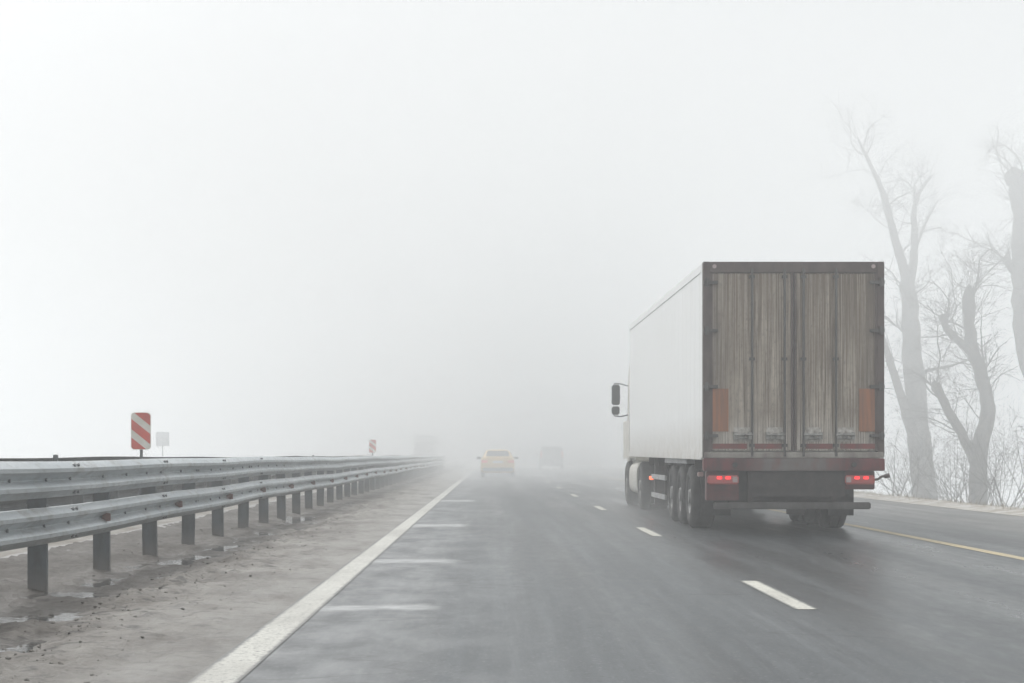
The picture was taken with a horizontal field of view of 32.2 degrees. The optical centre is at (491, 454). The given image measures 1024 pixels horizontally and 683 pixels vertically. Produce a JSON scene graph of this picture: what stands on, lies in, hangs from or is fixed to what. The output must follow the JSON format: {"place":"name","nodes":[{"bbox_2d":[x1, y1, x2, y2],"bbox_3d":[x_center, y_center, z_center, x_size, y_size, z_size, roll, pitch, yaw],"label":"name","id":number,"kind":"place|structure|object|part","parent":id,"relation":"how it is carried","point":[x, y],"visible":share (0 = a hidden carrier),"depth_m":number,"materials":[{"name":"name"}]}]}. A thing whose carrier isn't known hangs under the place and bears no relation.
{"place":"outdoors","nodes":[
{"label":"outdoors","id":0,"kind":"place"},
{"bbox_2d":[1,459,470,557],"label":"median edge","id":1,"kind":"object","parent":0,"point":[160,525],"visible":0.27,"depth_m":27.35,"materials":[{"name":"grey concrete"}]},
{"bbox_2d":[0,459,480,682],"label":"shoulder","id":2,"kind":"object","parent":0,"point":[210,627],"visible":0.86,"depth_m":15.28},
{"bbox_2d":[0,502,352,652],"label":"puddle","id":3,"kind":"object","parent":2,"relation":"on","point":[27,646],"visible":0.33,"depth_m":15.31,"materials":[{"name":"grey liquid"}]},
{"bbox_2d":[0,497,394,682],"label":"mud grit","id":4,"kind":"object","parent":2,"relation":"on","point":[39,646],"visible":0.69,"depth_m":13.37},
{"bbox_2d":[0,455,444,592],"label":"crash barrier","id":5,"kind":"object","parent":2,"relation":"on","point":[36,526],"visible":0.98,"depth_m":20.09,"materials":[{"name":"metal"}]},
{"bbox_2d":[0,0,1023,464],"label":"sky","id":6,"kind":"structure","parent":0,"point":[251,228],"materials":[{"name":"white"}]},
{"bbox_2d":[197,464,1023,516],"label":"ground","id":7,"kind":"structure","parent":0,"point":[1007,492],"depth_m":150.92,"materials":[{"name":"grey"}]},
{"bbox_2d":[156,432,168,456],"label":"square sign","id":8,"kind":"object","parent":7,"relation":"on","point":[162,439],"visible":0.82,"depth_m":139.99,"materials":[{"name":"metal"}]},
{"bbox_2d":[802,84,1001,499],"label":"bare tree","id":9,"kind":"object","parent":7,"relation":"on","point":[909,328],"visible":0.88,"depth_m":83.82,"materials":[{"name":"grey plant"}]},
{"bbox_2d":[878,431,953,496],"bbox_3d":[14.708,0.682,63.871,2.785,3.089,3.127,0,0,-44],"label":"bare shrub","id":10,"kind":"object","parent":7,"relation":"on","point":[894,468],"visible":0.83,"depth_m":63.96,"materials":[{"name":"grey plant"}]},
{"bbox_2d":[875,396,986,497],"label":"bare shrub","id":11,"kind":"object","parent":7,"relation":"on","point":[897,490],"visible":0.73,"depth_m":69.08,"materials":[{"name":"grey plant"}]},
{"bbox_2d":[884,382,996,497],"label":"bare shrub","id":12,"kind":"object","parent":7,"relation":"on","point":[936,450],"visible":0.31,"depth_m":98.86,"materials":[{"name":"grey plant"}]},
{"bbox_2d":[885,407,1018,501],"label":"bare shrub","id":13,"kind":"object","parent":7,"relation":"on","point":[962,490],"visible":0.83,"depth_m":69.11,"materials":[{"name":"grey plant"}]},
{"bbox_2d":[888,223,1023,504],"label":"bare tree","id":14,"kind":"object","parent":7,"relation":"on","point":[968,344],"visible":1,"depth_m":73.73,"materials":[{"name":"grey plant"}]},
{"bbox_2d":[908,444,1016,504],"bbox_3d":[15.125,0.915,56.836,3.001,2.661,2.687,0,0,35],"label":"bare shrub","id":15,"kind":"object","parent":7,"relation":"on","point":[966,485],"visible":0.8,"depth_m":56.74,"materials":[{"name":"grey plant"}]},
{"bbox_2d":[933,392,1022,500],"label":"bare shrub","id":16,"kind":"object","parent":7,"relation":"on","point":[988,452],"visible":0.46,"depth_m":90.56,"materials":[{"name":"grey plant"}]},
{"bbox_2d":[942,122,1023,376],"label":"bare tree","id":17,"kind":"object","parent":7,"relation":"on","point":[1013,178],"visible":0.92,"depth_m":79.69,"materials":[{"name":"grey plant"}]},
{"bbox_2d":[946,396,1023,506],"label":"bare shrub","id":18,"kind":"object","parent":7,"relation":"on","point":[986,479],"visible":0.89,"depth_m":63.91,"materials":[{"name":"grey plant"}]},
{"bbox_2d":[951,407,1023,506],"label":"bare shrub","id":19,"kind":"object","parent":7,"relation":"on","point":[996,480],"visible":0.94,"depth_m":57.43,"materials":[{"name":"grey plant"}]},
{"bbox_2d":[238,460,1023,682],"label":"road","id":20,"kind":"structure","parent":0,"point":[521,576],"depth_m":14.34,"materials":[{"name":"grey asphalt"}]},
{"bbox_2d":[187,464,480,682],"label":"white edge line","id":21,"kind":"object","parent":20,"relation":"on","point":[241,660],"visible":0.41,"depth_m":12.70,"materials":[{"name":"paint"}]},
{"bbox_2d":[477,450,517,476],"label":"taxi car","id":22,"kind":"object","parent":20,"relation":"on","point":[497,461],"visible":1,"depth_m":92.53,"materials":[{"name":"paint"}]},
{"bbox_2d":[536,446,564,469],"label":"off roader","id":23,"kind":"object","parent":20,"relation":"on","point":[550,455],"visible":1,"depth_m":137.00,"materials":[{"name":"grey paint"}]},
{"bbox_2d":[524,471,816,608],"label":"dashed lane line","id":24,"kind":"object","parent":20,"relation":"on","point":[785,598],"visible":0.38,"depth_m":15.02,"materials":[{"name":"paint"}]},
{"bbox_2d":[612,262,889,527],"bbox_3d":[4.370,-0.870,34.328,2.940,4.060,17.465,0,0,0],"label":"articulated truck","id":25,"kind":"object","parent":20,"relation":"on","point":[755,385],"visible":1,"depth_m":25.70,"materials":[{"name":"grey"}]},
{"bbox_3d":[3.711,-1.340,25.685,1.302,2.720,0.170,0,0,0],"label":"rear door","id":26,"kind":"part","parent":25,"relation":"part of","materials":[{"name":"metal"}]},
{"bbox_3d":[5.029,-1.340,25.685,1.302,2.720,0.170,0,0,0],"label":"rear door","id":27,"kind":"part","parent":25,"relation":"part of","materials":[{"name":"metal"}]},
{"bbox_2d":[520,460,1023,559],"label":"yellow edge line","id":28,"kind":"object","parent":20,"relation":"on","point":[951,544],"visible":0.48,"depth_m":23.98,"materials":[{"name":"paint"}]},
{"bbox_2d":[534,459,1023,516],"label":"verge","id":29,"kind":"structure","parent":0,"point":[971,507],"depth_m":40.98,"materials":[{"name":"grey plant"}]},
{"bbox_2d":[854,489,1023,509],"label":"dead grass","id":30,"kind":"structure","parent":29,"relation":"on","point":[996,506],"depth_m":41.82,"materials":[{"name":"beige plant"}]},
{"label":"opposite road","id":31,"kind":"structure","parent":0,"visible":0},
{"bbox_2d":[0,459,469,557],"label":"median","id":32,"kind":"object","parent":31,"relation":"on","point":[53,544],"visible":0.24,"depth_m":27.18,"materials":[{"name":"grey concrete"}]},
{"bbox_2d":[131,412,150,494],"bbox_3d":[-5.660,0.222,28.625,0.320,1.817,0.068,0,0,0],"label":"marker sign","id":33,"kind":"object","parent":32,"relation":"on","point":[141,431],"visible":0.91,"depth_m":28.59,"materials":[{"name":"metal"}]},
{"bbox_2d":[0,455,411,511],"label":"crash barrier","id":34,"kind":"object","parent":32,"relation":"on","point":[22,504],"visible":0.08,"depth_m":28.80,"materials":[{"name":"metal"}]},
{"bbox_2d":[369,440,375,455],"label":"marker sign","id":35,"kind":"object","parent":32,"relation":"on","point":[372,446],"visible":0.88,"depth_m":83.49,"materials":[{"name":"metal"}]}
]}

